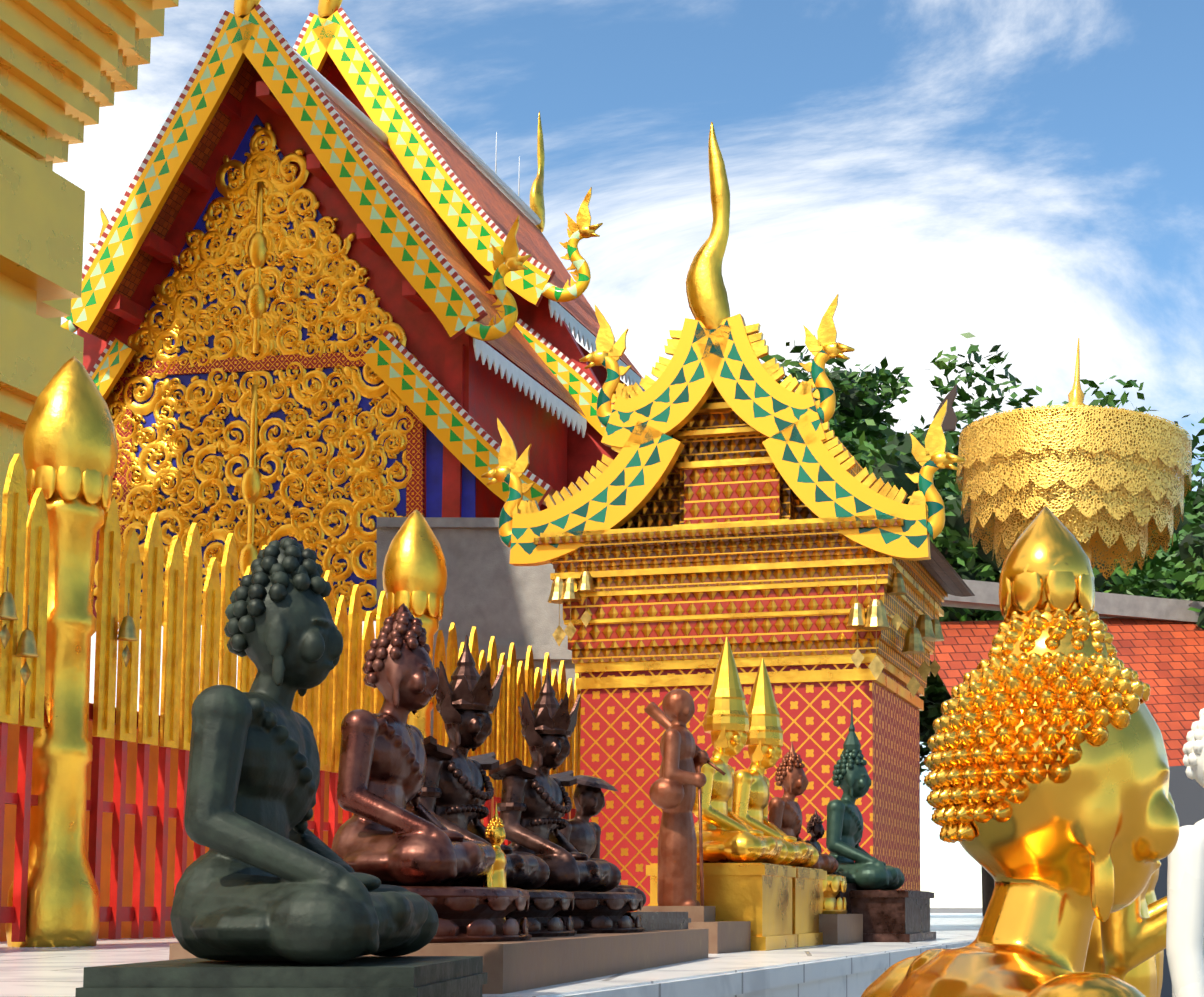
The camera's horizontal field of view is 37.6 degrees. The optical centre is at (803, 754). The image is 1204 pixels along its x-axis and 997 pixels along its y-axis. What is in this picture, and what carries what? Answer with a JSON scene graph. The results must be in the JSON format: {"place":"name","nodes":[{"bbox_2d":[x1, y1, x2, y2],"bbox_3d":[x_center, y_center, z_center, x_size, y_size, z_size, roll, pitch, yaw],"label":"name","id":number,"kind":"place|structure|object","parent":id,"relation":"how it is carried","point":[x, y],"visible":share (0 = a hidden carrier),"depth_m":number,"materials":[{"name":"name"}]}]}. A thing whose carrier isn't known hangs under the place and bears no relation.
{"place":"outdoors","nodes":[
{"label":"outdoors","id":0,"kind":"place"},
{"bbox_2d":[53,0,1203,907],"label":"sky","id":1,"kind":"structure","parent":0,"point":[1026,177],"materials":[{"name":"blue"}]},
{"bbox_2d":[930,908,981,912],"bbox_3d":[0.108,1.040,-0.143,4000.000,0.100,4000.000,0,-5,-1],"label":"step","id":2,"kind":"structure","parent":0,"point":[955,910],"depth_m":506.42,"materials":[{"name":"white stone"}]},
{"bbox_2d":[377,517,575,736],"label":"grey wall","id":3,"kind":"structure","parent":2,"relation":"on","point":[490,591],"depth_m":15.05,"materials":[{"name":"paint"}]},
{"bbox_2d":[0,913,983,996],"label":"platform","id":4,"kind":"structure","parent":2,"relation":"on","point":[850,970],"depth_m":4.75,"materials":[{"name":"stone"}]},
{"bbox_2d":[5,356,117,946],"bbox_3d":[-2.861,-0.415,6.748,0.344,2.300,0.344,0,-5,-1],"label":"fence post","id":5,"kind":"object","parent":4,"relation":"on","point":[70,451],"visible":0.83,"depth_m":6.66,"materials":[{"name":"gold metal"}]},
{"bbox_2d":[75,537,487,996],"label":"buddha statue","id":6,"kind":"object","parent":4,"relation":"on","point":[274,896],"visible":1,"depth_m":2.39,"materials":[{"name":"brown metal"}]},
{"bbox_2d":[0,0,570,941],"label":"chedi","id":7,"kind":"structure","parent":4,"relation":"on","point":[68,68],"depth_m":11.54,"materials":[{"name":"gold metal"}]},
{"bbox_2d":[0,454,580,941],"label":"fence","id":8,"kind":"object","parent":4,"relation":"on","point":[333,699],"depth_m":7.29,"materials":[{"name":"gold metal"}]},
{"bbox_2d":[0,567,137,685],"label":"bells","id":9,"kind":"object","parent":8,"relation":"hanging from","point":[26,647],"visible":0.98,"depth_m":6.42,"materials":[{"name":"gold metal"}]},
{"bbox_2d":[61,0,644,620],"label":"viharn roof","id":10,"kind":"structure","parent":4,"relation":"on","point":[475,286],"depth_m":19.00,"materials":[{"name":"gold metal"}]},
{"bbox_2d":[93,122,417,632],"bbox_3d":[-5.895,-4.056,18.752,3.971,5.680,0.129,-1,-5,13],"label":"gable ornament","id":11,"kind":"object","parent":10,"relation":"attached to","point":[254,244],"visible":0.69,"depth_m":18.76,"materials":[{"name":"gold metal"}]},
{"bbox_2d":[131,114,475,618],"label":"gable wall","id":12,"kind":"structure","parent":10,"relation":"attached to","point":[434,460],"depth_m":18.67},
{"bbox_2d":[117,351,423,587],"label":"viharn frames","id":13,"kind":"structure","parent":12,"relation":"attached to","point":[415,459],"depth_m":18.72,"materials":[{"name":"gold metal"}]},
{"bbox_2d":[382,509,446,737],"bbox_3d":[-2.161,-0.192,9.640,0.353,2.360,0.353,0,-5,-1],"label":"fence post","id":14,"kind":"object","parent":4,"relation":"on","point":[414,573],"visible":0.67,"depth_m":9.59,"materials":[{"name":"gold metal"}]},
{"bbox_2d":[169,929,708,993],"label":"statue plinth","id":15,"kind":"structure","parent":4,"relation":"on","point":[516,966],"depth_m":3.46,"materials":[{"name":"stone"}]},
{"bbox_2d":[331,603,531,942],"bbox_3d":[-0.780,0.031,3.365,0.510,0.652,0.632,0,-5,5],"label":"buddha statue","id":16,"kind":"object","parent":15,"relation":"on","point":[392,830],"visible":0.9,"depth_m":3.24,"materials":[{"name":"brown metal"}]},
{"bbox_2d":[483,803,506,919],"bbox_3d":[-0.615,0.273,3.477,0.098,0.359,0.098,4,-6,-36],"label":"buddha figurine","id":17,"kind":"object","parent":15,"relation":"on","point":[495,834],"visible":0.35,"depth_m":3.47,"materials":[{"name":"gold metal"}]},
{"bbox_2d":[420,635,576,936],"bbox_3d":[-0.763,0.067,3.894,0.510,0.672,0.632,-1,-5,9],"label":"buddha statue","id":18,"kind":"object","parent":15,"relation":"on","point":[454,796],"visible":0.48,"depth_m":3.85,"materials":[{"name":"brown metal"}]},
{"bbox_2d":[489,668,644,933],"bbox_3d":[-0.662,0.115,4.443,0.510,0.672,0.632,-1,-5,12],"label":"buddha statue","id":19,"kind":"object","parent":15,"relation":"on","point":[532,809],"visible":0.67,"depth_m":4.36,"materials":[{"name":"brown metal"}]},
{"bbox_2d":[560,775,690,930],"bbox_3d":[-0.585,0.273,4.875,0.412,0.433,0.464,-1,-5,16],"label":"buddha statue","id":20,"kind":"object","parent":15,"relation":"on","point":[580,832],"visible":0.27,"depth_m":4.86,"materials":[{"name":"brown metal"}]},
{"bbox_2d":[646,637,797,950],"bbox_3d":[-0.287,0.135,6.305,0.432,1.128,0.540,-1,-5,11],"label":"crowned buddha statue","id":21,"kind":"object","parent":4,"relation":"on","point":[747,877],"visible":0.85,"depth_m":6.15,"materials":[{"name":"gold metal"}]},
{"bbox_2d":[481,122,974,911],"bbox_3d":[-0.302,-1.213,11.382,3.022,5.160,2.088,-1,-5,14],"label":"shrine","id":22,"kind":"object","parent":4,"relation":"on","point":[745,502],"visible":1,"depth_m":10.53,"materials":[{"name":"gold"},{"name":"red lacquer with gold pattern"},{"name":"green mosaic"}]},
{"bbox_2d":[688,914,862,953],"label":"pedestals","id":23,"kind":"object","parent":4,"relation":"on","point":[735,936],"visible":0.46,"depth_m":5.92,"materials":[{"name":"stone"}]},
{"bbox_2d":[637,689,725,921],"bbox_3d":[-0.414,0.168,5.840,0.284,0.780,0.300,-1,-5,7],"label":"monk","id":24,"kind":"object","parent":23,"relation":"on","point":[682,777],"visible":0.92,"depth_m":5.77},
{"bbox_2d":[769,742,846,913],"bbox_3d":[-0.050,0.302,7.248,0.459,0.718,0.561,-1,-5,14],"label":"buddha statue","id":25,"kind":"object","parent":23,"relation":"on","point":[785,812],"visible":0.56,"depth_m":7.20,"materials":[{"name":"brown metal"}]},
{"bbox_2d":[805,809,855,913],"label":"statue","id":26,"kind":"object","parent":23,"relation":"on","point":[815,829],"visible":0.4,"depth_m":7.47,"materials":[{"name":"brown metal"}]},
{"bbox_2d":[732,658,826,946],"bbox_3d":[-0.170,0.183,6.855,0.432,1.128,0.540,-1,-5,13],"label":"crowned buddha statue","id":27,"kind":"object","parent":4,"relation":"on","point":[751,792],"visible":0.52,"depth_m":6.80,"materials":[{"name":"gold metal"}]},
{"bbox_2d":[826,701,935,941],"bbox_3d":[0.216,0.284,7.856,0.648,1.101,0.756,-1,-5,13],"label":"buddha statue","id":28,"kind":"object","parent":4,"relation":"on","point":[884,907],"visible":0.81,"depth_m":7.64,"materials":[{"name":"green stone"}]},
{"bbox_2d":[960,338,1190,561],"bbox_3d":[2.233,-0.639,14.232,1.880,5.670,1.882,0,-5,-1],"label":"frame","id":29,"kind":"object","parent":4,"relation":"on","point":[1076,395],"visible":0.21,"depth_m":14.15,"materials":[{"name":"gold metal"}]},
{"bbox_2d":[956,405,1191,578],"bbox_3d":[2.220,-2.078,14.348,1.920,1.134,1.915,0,-5,-1],"label":"ceremonial parasol","id":30,"kind":"object","parent":29,"relation":"attached to","point":[1124,494],"visible":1,"depth_m":13.69,"materials":[{"name":"gold metal"}]},
{"bbox_2d":[760,335,1191,705],"bbox_3d":[2.163,-1.342,24.551,9.111,8.973,8.722,0,-5,-1],"label":"tree","id":31,"kind":"object","parent":2,"relation":"on","point":[892,461],"visible":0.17,"depth_m":22.42,"materials":[{"name":"green plant"}]},
{"bbox_2d":[804,332,1203,915],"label":"tree","id":32,"kind":"object","parent":2,"relation":"on","point":[1192,499],"depth_m":25.21,"materials":[{"name":"green plant"}]},
{"bbox_2d":[861,506,1178,996],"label":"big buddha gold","id":33,"kind":"object","parent":2,"relation":"on","point":[1049,799],"visible":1,"depth_m":2.22,"materials":[{"name":"gold metal"}]},
{"bbox_2d":[919,532,1203,784],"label":"tree","id":34,"kind":"object","parent":2,"relation":"on","point":[935,712],"depth_m":25.75,"materials":[{"name":"green plant"}]},
{"bbox_2d":[930,579,1203,996],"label":"cloister","id":35,"kind":"structure","parent":2,"relation":"on","point":[1158,643],"depth_m":19.31,"materials":[{"name":"tile"}]},
{"bbox_2d":[931,497,1203,814],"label":"tree","id":36,"kind":"object","parent":2,"relation":"on","point":[1154,582],"visible":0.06,"depth_m":21.44,"materials":[{"name":"green plant"}]},
{"bbox_2d":[1084,623,1166,996],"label":"statue","id":37,"kind":"object","parent":2,"relation":"on","point":[1127,944],"visible":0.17,"depth_m":3.34,"materials":[{"name":"gold metal"}]},
{"bbox_2d":[1145,869,1166,996],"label":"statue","id":38,"kind":"object","parent":2,"relation":"on","point":[1155,905],"visible":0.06,"depth_m":4.26,"materials":[{"name":"gold metal"}]},
{"bbox_2d":[1166,708,1203,996],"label":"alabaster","id":39,"kind":"object","parent":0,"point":[1185,921],"visible":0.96,"depth_m":2.82,"materials":[{"name":"white stone"}]}
]}

